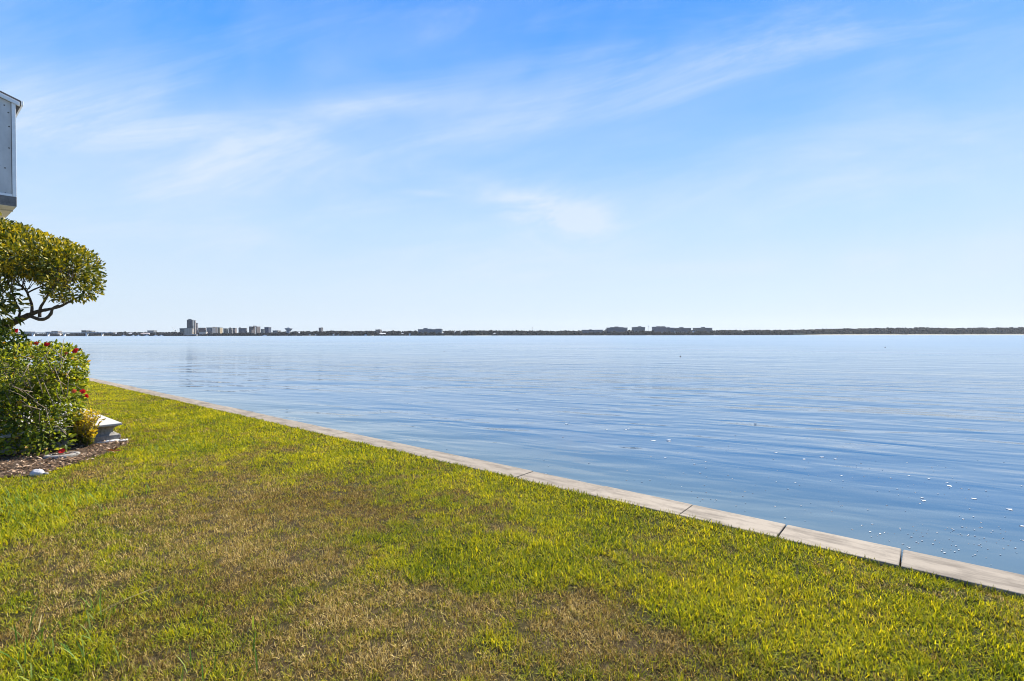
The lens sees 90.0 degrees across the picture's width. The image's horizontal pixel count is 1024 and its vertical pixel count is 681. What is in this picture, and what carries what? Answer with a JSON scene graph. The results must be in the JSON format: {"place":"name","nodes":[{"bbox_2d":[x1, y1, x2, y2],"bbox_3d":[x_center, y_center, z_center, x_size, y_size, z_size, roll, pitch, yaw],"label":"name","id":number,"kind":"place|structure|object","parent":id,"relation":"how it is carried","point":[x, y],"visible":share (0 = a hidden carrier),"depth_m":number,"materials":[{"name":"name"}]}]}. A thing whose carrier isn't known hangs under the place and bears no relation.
{"place":"outdoors","nodes":[
{"label":"outdoors","id":0,"kind":"place"},
{"bbox_2d":[0,363,1023,680],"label":"lawn","id":1,"kind":"structure","parent":0,"point":[406,625],"depth_m":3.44,"materials":[{"name":"plant"}]},
{"bbox_2d":[0,91,22,220],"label":"condo building","id":2,"kind":"structure","parent":1,"relation":"on","point":[10,107],"depth_m":12.67,"materials":[{"name":"white paint"}]},
{"bbox_2d":[0,402,121,454],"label":"plinth","id":3,"kind":"structure","parent":1,"relation":"on","point":[105,427],"depth_m":8.23,"materials":[{"name":"concrete"}]},
{"bbox_2d":[0,435,138,477],"bbox_3d":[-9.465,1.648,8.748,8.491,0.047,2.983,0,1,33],"label":"mulch bed","id":4,"kind":"object","parent":1,"relation":"on","point":[35,456],"visible":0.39,"depth_m":7.18,"materials":[{"name":"brown wood"}]},
{"bbox_2d":[29,469,43,476],"bbox_3d":[-5.931,1.653,6.396,0.177,0.094,0.128,0,1,0],"label":"stone","id":5,"kind":"object","parent":4,"relation":"on","point":[36,472],"visible":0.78,"depth_m":6.36,"materials":[{"name":"white stone"}]},
{"bbox_2d":[0,321,90,457],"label":"hibiscus hedge","id":6,"kind":"object","parent":4,"relation":"on","point":[16,395],"visible":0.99,"depth_m":7.75,"materials":[{"name":"green plant"}]},
{"bbox_2d":[0,212,106,329],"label":"tree","id":7,"kind":"object","parent":4,"relation":"on","point":[21,252],"visible":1,"depth_m":8.43,"materials":[{"name":"green plant"}]},
{"bbox_2d":[43,451,79,458],"bbox_3d":[-6.481,1.672,7.375,0.410,0.085,0.410,-2,-3,0],"label":"ring","id":8,"kind":"object","parent":4,"relation":"on","point":[64,455],"visible":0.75,"depth_m":7.27,"materials":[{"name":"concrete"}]},
{"bbox_2d":[63,408,105,445],"bbox_3d":[-6.774,1.359,8.093,0.800,0.648,0.388,0,1,31],"label":"yellow shrub","id":9,"kind":"object","parent":4,"relation":"on","point":[86,432],"visible":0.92,"depth_m":7.96,"materials":[{"name":"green plant"}]},
{"bbox_2d":[97,439,127,442],"bbox_3d":[-6.529,1.641,8.316,0.468,0.053,0.061,-1,1,-40],"label":"edging","id":10,"kind":"object","parent":4,"relation":"on","point":[112,440],"visible":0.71,"depth_m":8.33,"materials":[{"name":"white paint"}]},
{"bbox_2d":[0,0,1023,333],"label":"sky","id":11,"kind":"structure","parent":0,"point":[299,165],"materials":[{"name":"blue"}]},
{"bbox_2d":[3,335,1023,574],"bbox_3d":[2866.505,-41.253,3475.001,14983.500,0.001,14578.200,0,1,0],"label":"water","id":12,"kind":"structure","parent":0,"point":[918,403],"depth_m":17.29,"materials":[{"name":"blue liquid"}]},
{"bbox_2d":[380,409,1023,557],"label":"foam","id":13,"kind":"object","parent":12,"relation":"on","point":[886,505],"visible":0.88,"depth_m":7.37,"materials":[{"name":"white"}]},
{"bbox_2d":[105,334,1023,335],"bbox_3d":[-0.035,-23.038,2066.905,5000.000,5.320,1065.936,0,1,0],"label":"shore","id":14,"kind":"structure","parent":0,"point":[816,334],"depth_m":1554.22,"materials":[{"name":"green plant"}]},
{"bbox_2d":[184,328,193,333],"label":"apartment block","id":15,"kind":"structure","parent":14,"relation":"on","point":[188,330],"depth_m":1561.77,"materials":[{"name":"white concrete"}]},
{"bbox_2d":[187,319,193,327],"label":"tower","id":16,"kind":"structure","parent":14,"relation":"on","point":[190,323],"depth_m":1579.58,"materials":[{"name":"grey concrete"}]},
{"bbox_2d":[198,328,205,333],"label":"apartment block","id":17,"kind":"structure","parent":14,"relation":"on","point":[201,329],"depth_m":1599.73,"materials":[{"name":"grey concrete"}]},
{"bbox_2d":[206,327,215,333],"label":"apartment block","id":18,"kind":"structure","parent":14,"relation":"on","point":[212,330],"depth_m":1599.77,"materials":[{"name":"grey concrete"}]},
{"bbox_2d":[238,327,246,332],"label":"apartment block","id":19,"kind":"structure","parent":14,"relation":"on","point":[242,330],"depth_m":1589.74,"materials":[{"name":"grey concrete"}]},
{"bbox_2d":[249,326,254,333],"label":"apartment block","id":20,"kind":"structure","parent":14,"relation":"on","point":[251,329],"depth_m":1594.51,"materials":[{"name":"grey concrete"}]},
{"bbox_2d":[264,327,270,332],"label":"apartment block","id":21,"kind":"structure","parent":14,"relation":"on","point":[267,329],"depth_m":1555.78,"materials":[{"name":"grey concrete"}]},
{"bbox_2d":[418,328,442,333],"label":"apartment block","id":22,"kind":"structure","parent":14,"relation":"on","point":[427,330],"depth_m":1574.75,"materials":[{"name":"grey concrete"}]},
{"bbox_2d":[3,327,1023,335],"bbox_3d":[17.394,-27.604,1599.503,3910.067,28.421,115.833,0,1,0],"label":"trees","id":23,"kind":"object","parent":14,"relation":"on","point":[978,330],"visible":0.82,"depth_m":1559.90,"materials":[{"name":"green plant"}]},
{"bbox_2d":[581,329,602,332],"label":"apartment block","id":24,"kind":"structure","parent":14,"relation":"on","point":[589,330],"depth_m":1579.79,"materials":[{"name":"grey concrete"}]},
{"bbox_2d":[605,327,627,331],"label":"apartment block","id":25,"kind":"structure","parent":14,"relation":"on","point":[619,329],"depth_m":1574.76,"materials":[{"name":"grey concrete"}]},
{"bbox_2d":[632,326,644,331],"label":"apartment block","id":26,"kind":"structure","parent":14,"relation":"on","point":[637,329],"depth_m":1574.72,"materials":[{"name":"grey concrete"}]},
{"bbox_2d":[652,326,665,332],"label":"apartment block","id":27,"kind":"structure","parent":14,"relation":"on","point":[661,329],"depth_m":1579.76,"materials":[{"name":"grey concrete"}]},
{"bbox_2d":[666,327,674,332],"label":"apartment block","id":28,"kind":"structure","parent":14,"relation":"on","point":[668,329],"depth_m":1584.76,"materials":[{"name":"grey concrete"}]},
{"bbox_2d":[675,327,690,333],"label":"apartment block","id":29,"kind":"structure","parent":14,"relation":"on","point":[682,329],"depth_m":1589.76,"materials":[{"name":"grey concrete"}]},
{"bbox_2d":[693,327,711,332],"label":"apartment block","id":30,"kind":"structure","parent":14,"relation":"on","point":[702,329],"depth_m":1579.76,"materials":[{"name":"grey concrete"}]},
{"bbox_2d":[793,333,843,334],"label":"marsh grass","id":31,"kind":"structure","parent":14,"relation":"on","point":[806,334],"depth_m":1556.84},
{"label":"sea bed","id":32,"kind":"structure","parent":0,"visible":0},
{"bbox_2d":[15,332,112,335],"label":"bridge","id":33,"kind":"structure","parent":32,"relation":"on","point":[64,333],"depth_m":1535.51,"materials":[{"name":"grey concrete"}]},
{"bbox_2d":[27,365,1023,598],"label":"seawall","id":34,"kind":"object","parent":32,"relation":"on","point":[997,579],"visible":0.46,"depth_m":4.77,"materials":[{"name":"concrete"}]}
]}

